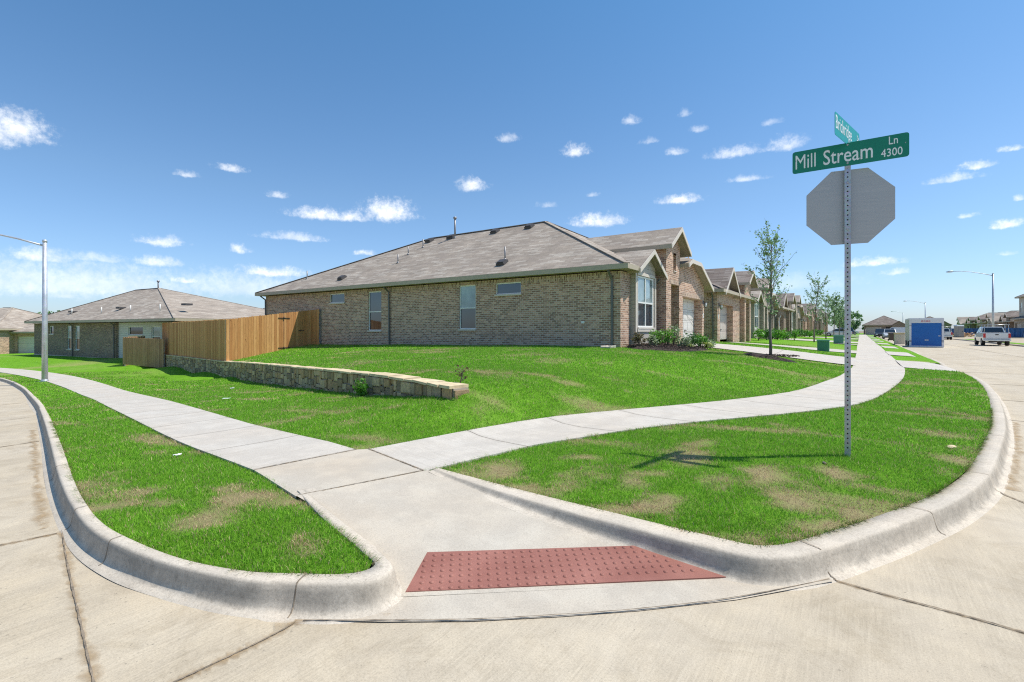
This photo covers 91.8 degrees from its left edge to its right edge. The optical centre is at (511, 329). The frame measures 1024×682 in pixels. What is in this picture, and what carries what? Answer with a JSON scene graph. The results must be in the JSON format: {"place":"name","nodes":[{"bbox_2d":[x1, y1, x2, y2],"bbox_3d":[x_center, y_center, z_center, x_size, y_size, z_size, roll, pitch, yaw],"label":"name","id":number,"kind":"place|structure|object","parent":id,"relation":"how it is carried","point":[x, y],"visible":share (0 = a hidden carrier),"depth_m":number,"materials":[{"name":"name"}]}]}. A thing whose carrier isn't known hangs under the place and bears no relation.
{"place":"outdoors","nodes":[
{"label":"outdoors","id":0,"kind":"place"},
{"bbox_2d":[0,368,355,471],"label":"sidewalk","id":1,"kind":"structure","parent":0,"point":[251,447],"depth_m":7.52,"materials":[{"name":"concrete"}]},
{"bbox_2d":[0,373,371,574],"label":"lawn","id":2,"kind":"structure","parent":0,"point":[108,505],"depth_m":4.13,"materials":[{"name":"green plant"}]},
{"bbox_2d":[49,421,381,577],"bbox_3d":[-4.993,1.572,5.888,10.213,0.360,1.288,0,0,37],"label":"grass fringe","id":3,"kind":"object","parent":2,"relation":"on","point":[308,573],"depth_m":3.36,"materials":[{"name":"green plant"}]},
{"bbox_2d":[254,470,295,497],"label":"sidewalk","id":4,"kind":"structure","parent":0,"point":[286,491],"depth_m":4.48,"materials":[{"name":"concrete"}]},
{"bbox_2d":[255,449,422,495],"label":"sidewalk","id":5,"kind":"structure","parent":0,"point":[340,469],"depth_m":4.97,"materials":[{"name":"concrete"}]},
{"bbox_2d":[0,334,858,449],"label":"lawn","id":6,"kind":"structure","parent":0,"point":[56,364],"depth_m":11.38,"materials":[{"name":"green plant"}]},
{"bbox_2d":[0,307,41,353],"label":"brick house","id":7,"kind":"structure","parent":6,"relation":"on","point":[16,334],"depth_m":56.91,"materials":[{"name":"brick"}]},
{"bbox_2d":[19,336,33,352],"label":"garage door","id":8,"kind":"structure","parent":7,"relation":"in","point":[26,343],"depth_m":56.91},
{"bbox_2d":[123,336,164,367],"bbox_3d":[-25.730,1.676,34.377,3.580,2.449,1.705,0,0,35],"label":"wooden fence","id":9,"kind":"object","parent":6,"relation":"on","point":[143,351],"visible":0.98,"depth_m":33.98,"materials":[{"name":"wood"}]},
{"bbox_2d":[24,280,264,357],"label":"brick house","id":10,"kind":"structure","parent":6,"relation":"on","point":[101,328],"depth_m":41.26,"materials":[{"name":"brick"}]},
{"bbox_2d":[66,326,70,349],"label":"window","id":11,"kind":"structure","parent":10,"relation":"in","point":[69,327],"depth_m":43.39,"materials":[{"name":"white glass"}]},
{"bbox_2d":[76,326,79,350],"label":"window","id":12,"kind":"structure","parent":10,"relation":"in","point":[77,327],"depth_m":42.51,"materials":[{"name":"white glass"}]},
{"bbox_2d":[127,327,142,335],"bbox_3d":[-29.133,0.110,38.417,1.756,0.719,0.411,0,0,30],"label":"window","id":13,"kind":"structure","parent":10,"relation":"in","point":[133,331],"depth_m":38.49,"materials":[{"name":"white glass"}]},
{"bbox_2d":[152,326,159,338],"bbox_3d":[-26.944,0.534,37.560,1.063,1.569,0.309,0,0,30],"label":"window","id":14,"kind":"structure","parent":10,"relation":"in","point":[155,330],"depth_m":37.63,"materials":[{"name":"white glass"}]},
{"bbox_2d":[162,309,320,360],"bbox_3d":[-18.767,0.396,31.890,14.128,3.307,5.088,0,0,35],"label":"wooden fence","id":15,"kind":"object","parent":6,"relation":"on","point":[230,339],"visible":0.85,"depth_m":28.62,"materials":[{"name":"brown wood"}]},
{"bbox_2d":[165,354,468,400],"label":"stone retaining wall","id":16,"kind":"structure","parent":6,"relation":"on","point":[342,380],"depth_m":12.93,"materials":[{"name":"stone"}]},
{"bbox_2d":[352,378,368,396],"bbox_3d":[-3.132,1.231,10.287,0.442,0.477,0.244,0,0,22],"label":"weed","id":17,"kind":"object","parent":6,"relation":"on","point":[360,391],"visible":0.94,"depth_m":10.27,"materials":[{"name":"green plant"}]},
{"bbox_2d":[455,364,468,382],"bbox_3d":[-0.835,0.748,8.255,0.165,0.347,0.173,0,0,35],"label":"bare sapling","id":18,"kind":"object","parent":6,"relation":"on","point":[462,375],"visible":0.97,"depth_m":8.24,"materials":[{"name":"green plant"}]},
{"bbox_2d":[255,217,713,347],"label":"brick house","id":19,"kind":"structure","parent":6,"relation":"on","point":[546,283],"depth_m":23.40,"materials":[{"name":"brown brick"}]},
{"bbox_2d":[329,293,344,303],"bbox_3d":[-10.247,-1.820,29.089,1.460,0.619,0.160,0,0,35],"label":"window","id":20,"kind":"structure","parent":19,"relation":"in","point":[338,298],"depth_m":29.18,"materials":[{"name":"glass"}]},
{"bbox_2d":[367,291,381,331],"bbox_3d":[-7.505,-0.996,27.164,1.160,2.209,0.160,0,0,35],"label":"window","id":21,"kind":"structure","parent":19,"relation":"in","point":[374,297],"depth_m":27.24,"materials":[{"name":"glass"}]},
{"bbox_2d":[458,285,475,330],"bbox_3d":[-2.095,-1.030,23.366,1.080,2.139,0.160,0,0,35],"label":"window","id":22,"kind":"structure","parent":19,"relation":"in","point":[467,292],"depth_m":23.42,"materials":[{"name":"glass"}]},
{"bbox_2d":[494,282,521,295],"bbox_3d":[-0.159,-1.806,22.007,1.450,0.589,0.160,0,0,35],"label":"window","id":23,"kind":"structure","parent":19,"relation":"in","point":[511,288],"depth_m":22.05,"materials":[{"name":"glass"}]},
{"bbox_2d":[638,276,654,328],"bbox_3d":[5.563,-1.105,20.629,0.120,2.149,1.860,0,0,35],"label":"window","id":24,"kind":"structure","parent":19,"relation":"in","point":[645,285],"depth_m":20.62,"materials":[{"name":"glass"}]},
{"bbox_2d":[683,299,693,339],"bbox_3d":[8.878,-0.515,25.473,0.100,2.350,3.680,0,0,35],"label":"garage door","id":25,"kind":"structure","parent":19,"relation":"in","point":[688,314],"depth_m":25.97,"materials":[{"name":"white metal"}]},
{"bbox_2d":[371,381,822,448],"bbox_3d":[4.317,1.375,10.052,14.638,0.113,0.988,0,0,-37],"label":"grass fringe","id":26,"kind":"object","parent":6,"relation":"on","point":[561,414],"depth_m":7.51,"materials":[{"name":"green plant"}]},
{"bbox_2d":[625,343,707,351],"bbox_3d":[6.425,0.697,19.828,2.632,0.308,5.440,0,0,35],"label":"mulch bed","id":27,"kind":"object","parent":6,"relation":"on","point":[664,347],"visible":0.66,"depth_m":18.38,"materials":[{"name":"brown soil"}]},
{"bbox_2d":[630,332,648,345],"bbox_3d":[4.787,0.362,18.723,0.564,0.578,0.693,0,0,41],"label":"shrub","id":28,"kind":"object","parent":27,"relation":"on","point":[637,338],"visible":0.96,"depth_m":18.68,"materials":[{"name":"green plant"}]},
{"bbox_2d":[647,335,658,345],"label":"shrub","id":29,"kind":"object","parent":27,"relation":"on","point":[653,340],"visible":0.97,"depth_m":18.88,"materials":[{"name":"green plant"}]},
{"bbox_2d":[649,329,665,344],"bbox_3d":[5.601,0.307,19.358,0.727,0.694,0.746,0,0,-26],"label":"shrub","id":30,"kind":"object","parent":27,"relation":"on","point":[656,334],"visible":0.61,"depth_m":19.28,"materials":[{"name":"green plant"}]},
{"bbox_2d":[662,325,676,344],"bbox_3d":[6.172,0.247,19.539,0.643,0.849,0.905,0,0,6],"label":"shrub","id":31,"kind":"object","parent":27,"relation":"on","point":[668,339],"visible":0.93,"depth_m":19.41,"materials":[{"name":"green plant"}]},
{"bbox_2d":[662,323,683,344],"bbox_3d":[6.497,0.200,20.060,0.831,0.957,0.687,0,0,7],"label":"shrub","id":32,"kind":"object","parent":27,"relation":"on","point":[676,328],"visible":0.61,"depth_m":20.01,"materials":[{"name":"green plant"}]},
{"bbox_2d":[676,335,693,346],"bbox_3d":[6.733,0.452,19.272,0.524,0.508,0.712,0,0,-42],"label":"shrub","id":33,"kind":"object","parent":27,"relation":"on","point":[685,343],"visible":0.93,"depth_m":19.23,"materials":[{"name":"green plant"}]},
{"bbox_2d":[683,332,701,345],"bbox_3d":[7.173,0.357,19.710,0.808,0.729,0.788,0,0,24],"label":"shrub","id":34,"kind":"object","parent":27,"relation":"on","point":[695,339],"visible":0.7,"depth_m":19.61,"materials":[{"name":"green plant"}]},
{"bbox_2d":[696,333,707,346],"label":"shrub","id":35,"kind":"object","parent":27,"relation":"on","point":[701,338],"visible":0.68,"depth_m":19.96,"materials":[{"name":"green plant"}]},
{"bbox_2d":[704,267,757,341],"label":"brick house","id":36,"kind":"structure","parent":6,"relation":"on","point":[727,312],"depth_m":32.53,"materials":[{"name":"beige brick"}]},
{"bbox_2d":[720,306,726,339],"bbox_3d":[13.391,-0.520,31.866,0.100,2.300,3.930,0,0,35],"label":"garage door","id":37,"kind":"structure","parent":36,"relation":"in","point":[723,312],"depth_m":32.53,"materials":[{"name":"white metal"}]},
{"bbox_2d":[752,326,765,339],"bbox_3d":[18.941,0.260,38.091,0.998,1.107,0.870,0,0,41],"label":"shrub","id":38,"kind":"object","parent":6,"relation":"on","point":[760,334],"visible":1,"depth_m":37.99,"materials":[{"name":"green plant"}]},
{"bbox_2d":[751,278,779,338],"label":"brick house","id":39,"kind":"structure","parent":6,"relation":"on","point":[759,316],"depth_m":43.84,"materials":[{"name":"brown brick"}]},
{"bbox_2d":[755,304,757,328],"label":"window","id":40,"kind":"structure","parent":39,"relation":"in","point":[756,305],"depth_m":42.88,"materials":[{"name":"glass"}]},
{"bbox_2d":[744,352,799,362],"bbox_3d":[9.171,0.995,17.605,1.864,0.356,1.860,0,0,35],"label":"mulch ring","id":41,"kind":"object","parent":6,"relation":"on","point":[771,357],"visible":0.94,"depth_m":17.17,"materials":[{"name":"brown soil"}]},
{"bbox_2d":[742,221,796,354],"bbox_3d":[9.048,-1.473,17.648,1.652,4.877,1.467,0,0,7],"label":"young tree","id":42,"kind":"object","parent":41,"relation":"on","point":[768,241],"visible":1,"depth_m":17.54,"materials":[{"name":"green plant"}]},
{"bbox_2d":[773,328,784,339],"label":"shrub","id":43,"kind":"object","parent":6,"relation":"on","point":[779,334],"visible":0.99,"depth_m":39.35,"materials":[{"name":"green plant"}]},
{"bbox_2d":[774,293,795,338],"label":"brick house","id":44,"kind":"structure","parent":6,"relation":"on","point":[782,319],"depth_m":55.32,"materials":[{"name":"beige brick"}]},
{"bbox_2d":[792,295,803,336],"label":"brick house","id":45,"kind":"structure","parent":6,"relation":"on","point":[797,314],"depth_m":66.33,"materials":[{"name":"beige brick"}]},
{"bbox_2d":[800,303,812,336],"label":"brick house","id":46,"kind":"structure","parent":6,"relation":"on","point":[805,323],"depth_m":77.21,"materials":[{"name":"brown brick"}]},
{"bbox_2d":[810,305,817,330],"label":"brick house","id":47,"kind":"structure","parent":6,"relation":"on","point":[812,323],"depth_m":89.32,"materials":[{"name":"beige brick"}]},
{"bbox_2d":[802,271,829,341],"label":"young tree","id":48,"kind":"object","parent":6,"relation":"on","point":[816,292],"visible":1,"depth_m":45.92,"materials":[{"name":"green plant"}]},
{"bbox_2d":[815,309,822,334],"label":"brick house","id":49,"kind":"structure","parent":6,"relation":"on","point":[818,325],"depth_m":100.93,"materials":[{"name":"brown brick"}]},
{"bbox_2d":[817,340,829,351],"bbox_3d":[17.512,0.913,27.904,0.620,0.710,0.540,0,0,35],"label":"utility box","id":50,"kind":"object","parent":6,"relation":"on","point":[823,345],"visible":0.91,"depth_m":27.71,"materials":[{"name":"green metal"}]},
{"bbox_2d":[809,292,837,338],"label":"young tree","id":51,"kind":"object","parent":6,"relation":"on","point":[825,307],"visible":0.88,"depth_m":56.52,"materials":[{"name":"green plant"}]},
{"bbox_2d":[826,290,843,334],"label":"young tree","id":52,"kind":"object","parent":6,"relation":"on","point":[833,303],"visible":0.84,"depth_m":66.78,"materials":[{"name":"green plant"}]},
{"bbox_2d":[832,297,843,334],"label":"young tree","id":53,"kind":"object","parent":6,"relation":"on","point":[840,309],"visible":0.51,"depth_m":78.34,"materials":[{"name":"green plant"}]},
{"bbox_2d":[833,335,843,343],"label":"utility box","id":54,"kind":"object","parent":6,"relation":"on","point":[837,339],"visible":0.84,"depth_m":41.73,"materials":[{"name":"green metal"}]},
{"bbox_2d":[0,336,1023,681],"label":"road","id":55,"kind":"structure","parent":0,"point":[848,630],"depth_m":2.64,"materials":[{"name":"concrete"}]},
{"bbox_2d":[31,430,45,528],"bbox_3d":[-6.537,1.777,6.791,0.196,0.286,7.625,0,0,-45],"label":"dirt streak","id":56,"kind":"object","parent":55,"relation":"on","point":[40,515],"visible":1,"depth_m":5.02,"materials":[{"name":"beige"}]},
{"bbox_2d":[58,533,96,679],"bbox_3d":[-2.484,1.616,2.834,0.122,0.034,3.374,0,0,-45],"label":"joint stain","id":57,"kind":"object","parent":55,"relation":"on","point":[91,656],"visible":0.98,"depth_m":2.47,"materials":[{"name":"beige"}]},
{"bbox_2d":[62,532,94,681],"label":"joint","id":58,"kind":"object","parent":55,"relation":"in","point":[82,630],"visible":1,"depth_m":2.77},
{"bbox_2d":[0,378,402,623],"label":"kerb","id":59,"kind":"structure","parent":55,"relation":"on","point":[374,588],"depth_m":2.99,"materials":[{"name":"concrete"}]},
{"bbox_2d":[287,573,305,617],"bbox_3d":[-1.227,1.514,2.837,0.008,0.154,0.195,0,0,7],"label":"joint","id":60,"kind":"object","parent":59,"relation":"on","point":[294,596],"visible":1,"depth_m":2.81,"materials":[{"name":"grey concrete"}]},
{"bbox_2d":[182,642,258,678],"bbox_3d":[-1.423,1.601,2.388,0.131,0.001,0.876,0,0,39],"label":"joint stain","id":61,"kind":"object","parent":55,"relation":"on","point":[225,659],"visible":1,"depth_m":2.41,"materials":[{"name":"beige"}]},
{"bbox_2d":[173,621,294,681],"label":"joint","id":62,"kind":"object","parent":55,"relation":"in","point":[234,653],"visible":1,"depth_m":2.45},
{"bbox_2d":[296,470,721,596],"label":"kerb ramp","id":63,"kind":"structure","parent":55,"relation":"on","point":[404,524],"depth_m":3.83,"materials":[{"name":"concrete"}]},
{"bbox_2d":[406,545,725,591],"bbox_3d":[0.344,1.561,3.286,2.015,0.070,0.423,0,0,-5],"label":"tactile plate","id":64,"kind":"object","parent":63,"relation":"on","point":[467,570],"visible":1,"depth_m":3.23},
{"bbox_2d":[338,577,831,621],"bbox_3d":[0.451,1.591,2.920,3.200,0.010,0.282,0,0,-5],"label":"gutter apron","id":65,"kind":"object","parent":55,"relation":"on","point":[494,605],"visible":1,"depth_m":2.91,"materials":[{"name":"concrete"}]},
{"bbox_2d":[304,578,828,619],"bbox_3d":[0.451,1.588,2.865,3.200,0.005,0.164,0,0,-8],"label":"joint","id":66,"kind":"object","parent":65,"relation":"on","point":[555,614],"visible":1,"depth_m":2.77,"materials":[{"name":"grey concrete"}]},
{"bbox_2d":[428,336,1015,590],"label":"kerb","id":67,"kind":"structure","parent":55,"relation":"on","point":[967,498],"depth_m":3.65,"materials":[{"name":"concrete"}]},
{"bbox_2d":[894,333,904,343],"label":"beige cabinet","id":68,"kind":"object","parent":67,"relation":"on","point":[899,338],"visible":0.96,"depth_m":51.76,"materials":[{"name":"metal"}]},
{"bbox_2d":[874,329,883,336],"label":"parked car","id":69,"kind":"object","parent":55,"relation":"on","point":[878,332],"visible":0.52,"depth_m":96.23,"materials":[{"name":"black paint"}]},
{"bbox_2d":[882,329,895,338],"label":"parked car","id":70,"kind":"object","parent":55,"relation":"on","point":[885,334],"visible":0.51,"depth_m":83.63,"materials":[{"name":"silver metal"}]},
{"bbox_2d":[890,327,904,332],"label":"delivery van","id":71,"kind":"object","parent":55,"relation":"on","point":[900,329],"visible":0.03,"depth_m":137.03,"materials":[{"name":"white paint"}]},
{"bbox_2d":[905,318,943,346],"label":"storage container","id":72,"kind":"object","parent":55,"relation":"on","point":[924,332],"visible":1,"depth_m":45.17,"materials":[{"name":"silver metal"}]},
{"bbox_2d":[911,323,941,345],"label":"roll up door","id":73,"kind":"structure","parent":72,"relation":"in","point":[922,334],"depth_m":45.09,"materials":[{"name":"blue metal"}]},
{"bbox_2d":[836,580,1023,632],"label":"joint stain","id":74,"kind":"object","parent":55,"relation":"on","point":[914,602],"visible":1,"depth_m":2.98,"materials":[{"name":"beige"}]},
{"bbox_2d":[833,579,1023,631],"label":"joint","id":75,"kind":"object","parent":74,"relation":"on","point":[932,606],"visible":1,"depth_m":2.85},
{"bbox_2d":[944,328,952,339],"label":"pickup truck","id":76,"kind":"object","parent":55,"relation":"on","point":[948,333],"visible":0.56,"depth_m":79.09,"materials":[{"name":"white paint"}]},
{"bbox_2d":[944,338,1023,346],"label":"kerb","id":77,"kind":"structure","parent":55,"relation":"on","point":[989,342],"depth_m":57.07,"materials":[{"name":"concrete"}]},
{"bbox_2d":[974,324,1010,345],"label":"pickup truck","id":78,"kind":"object","parent":55,"relation":"on","point":[999,335],"visible":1,"depth_m":49.01,"materials":[{"name":"white paint"}]},
{"bbox_2d":[1007,422,1019,489],"bbox_3d":[6.836,1.595,6.743,5.197,0.001,0.219,0,0,-44],"label":"dirt streak","id":79,"kind":"object","parent":55,"relation":"on","point":[1010,488],"visible":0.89,"depth_m":6.05,"materials":[{"name":"beige"}]},
{"bbox_2d":[0,0,1023,330],"label":"sky","id":80,"kind":"structure","parent":0,"point":[225,150],"materials":[{"name":"blue"}]},
{"bbox_2d":[370,335,904,470],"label":"sidewalk","id":81,"kind":"structure","parent":0,"point":[876,370],"depth_m":7.78,"materials":[{"name":"concrete"}]},
{"bbox_2d":[440,367,991,545],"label":"lawn","id":82,"kind":"structure","parent":0,"point":[664,496],"depth_m":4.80,"materials":[{"name":"green plant"}]},
{"bbox_2d":[431,379,901,469],"bbox_3d":[5.409,1.379,9.130,15.077,0.108,1.223,0,0,-37],"label":"grass fringe","id":83,"kind":"object","parent":82,"relation":"on","point":[655,427],"depth_m":6.85,"materials":[{"name":"green plant"}]},
{"bbox_2d":[450,407,994,546],"bbox_3d":[4.527,1.410,5.864,10.402,0.083,2.689,0,0,-23],"label":"grass fringe","id":84,"kind":"object","parent":82,"relation":"on","point":[842,525],"depth_m":4.07,"materials":[{"name":"green plant"}]},
{"bbox_2d":[792,112,908,456],"bbox_3d":[3.585,-0.389,5.298,0.819,3.658,0.629,0,0,-2],"label":"street sign","id":85,"kind":"object","parent":82,"relation":"on","point":[847,206],"visible":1,"depth_m":5.31,"materials":[{"name":"metal"}]},
{"bbox_2d":[695,343,855,364],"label":"driveway","id":86,"kind":"structure","parent":0,"point":[822,357],"depth_m":22.85,"materials":[{"name":"concrete"}]},
{"bbox_2d":[734,342,856,352],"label":"driveway","id":87,"kind":"structure","parent":0,"point":[838,350],"depth_m":31.03,"materials":[{"name":"concrete"}]},
{"bbox_2d":[885,351,915,356],"bbox_3d":[22.863,1.468,28.790,1.780,0.223,5.900,0,0,35],"label":"driveway apron","id":88,"kind":"object","parent":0,"point":[899,353],"visible":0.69,"depth_m":28.70,"materials":[{"name":"concrete"}]},
{"bbox_2d":[867,335,940,363],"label":"lawn","id":89,"kind":"structure","parent":0,"point":[919,358],"depth_m":30.25,"materials":[{"name":"green plant"}]},
{"bbox_2d":[896,360,956,370],"bbox_3d":[16.428,1.468,19.624,1.780,0.223,5.700,0,0,35],"label":"driveway apron","id":90,"kind":"object","parent":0,"point":[920,365],"visible":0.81,"depth_m":19.50,"materials":[{"name":"concrete"}]},
{"bbox_2d":[952,335,1023,344],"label":"bare lot","id":91,"kind":"structure","parent":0,"point":[1017,339],"depth_m":83.02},
{"bbox_2d":[953,325,963,336],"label":"portable toilet","id":92,"kind":"object","parent":91,"relation":"on","point":[958,330],"visible":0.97,"depth_m":95.34,"materials":[{"name":"black plastic"}]},
{"bbox_2d":[964,328,978,334],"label":"dumpster","id":93,"kind":"object","parent":91,"relation":"on","point":[969,330],"visible":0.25,"depth_m":110.82,"materials":[{"name":"blue metal"}]},
{"bbox_2d":[985,311,1018,326],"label":"brick house","id":94,"kind":"structure","parent":91,"relation":"on","point":[988,316],"depth_m":120.72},
{"bbox_2d":[998,312,1018,327],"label":"brick house","id":95,"kind":"structure","parent":91,"relation":"on","point":[1005,318],"depth_m":107.17,"materials":[{"name":"brown brick"}]},
{"bbox_2d":[1003,328,1023,336],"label":"dumpster","id":96,"kind":"object","parent":91,"relation":"on","point":[1016,332],"visible":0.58,"depth_m":86.46,"materials":[{"name":"blue metal"}]},
{"bbox_2d":[1010,294,1023,337],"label":"two storey house","id":97,"kind":"structure","parent":91,"relation":"on","point":[1019,322],"depth_m":96.86,"materials":[{"name":"beige brick"}]},
{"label":"driveway","id":98,"kind":"structure","parent":0,"visible":0},
{"bbox_2d":[823,329,851,334],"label":"parked car","id":99,"kind":"object","parent":98,"relation":"on","point":[836,331],"visible":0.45,"depth_m":96.47,"materials":[{"name":"silver metal"}]},
{"label":"far lot","id":100,"kind":"structure","parent":0,"visible":0},
{"bbox_2d":[832,311,862,325],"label":"distant tree","id":101,"kind":"object","parent":100,"relation":"on","point":[857,314],"visible":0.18,"depth_m":168.89,"materials":[{"name":"green plant"}]},
{"bbox_2d":[853,317,864,329],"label":"distant tree","id":102,"kind":"object","parent":100,"relation":"on","point":[856,324],"visible":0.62,"depth_m":160.39,"materials":[{"name":"green plant"}]},
{"bbox_2d":[862,316,904,334],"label":"brick house","id":103,"kind":"structure","parent":100,"relation":"on","point":[882,322],"depth_m":146.21,"materials":[{"name":"brown brick"}]},
{"bbox_2d":[866,327,880,334],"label":"garage door","id":104,"kind":"structure","parent":103,"relation":"in","point":[869,330],"depth_m":146.79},
{"bbox_2d":[956,314,985,327],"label":"brick house","id":105,"kind":"structure","parent":100,"relation":"on","point":[961,320],"depth_m":156.97,"materials":[{"name":"beige brick"}]},
{"bbox_2d":[965,312,1004,327],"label":"brick house","id":106,"kind":"structure","parent":100,"relation":"on","point":[969,322],"depth_m":142.87,"materials":[{"name":"brown brick"}]},
{"bbox_2d":[974,311,1015,327],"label":"brick house","id":107,"kind":"structure","parent":100,"relation":"on","point":[980,321],"depth_m":130.90,"materials":[{"name":"brown brick"}]},
{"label":"lamp footing","id":108,"kind":"structure","parent":0,"visible":0},
{"bbox_2d":[0,234,48,381],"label":"street lamp","id":109,"kind":"object","parent":108,"relation":"on","point":[44,372],"visible":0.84,"depth_m":23.41,"materials":[{"name":"metal"}]},
{"label":"verge","id":110,"kind":"structure","parent":0,"visible":0},
{"bbox_2d":[947,271,993,326],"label":"street lamp","id":111,"kind":"object","parent":110,"relation":"on","point":[992,275],"visible":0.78,"depth_m":59.28,"materials":[{"name":"metal"}]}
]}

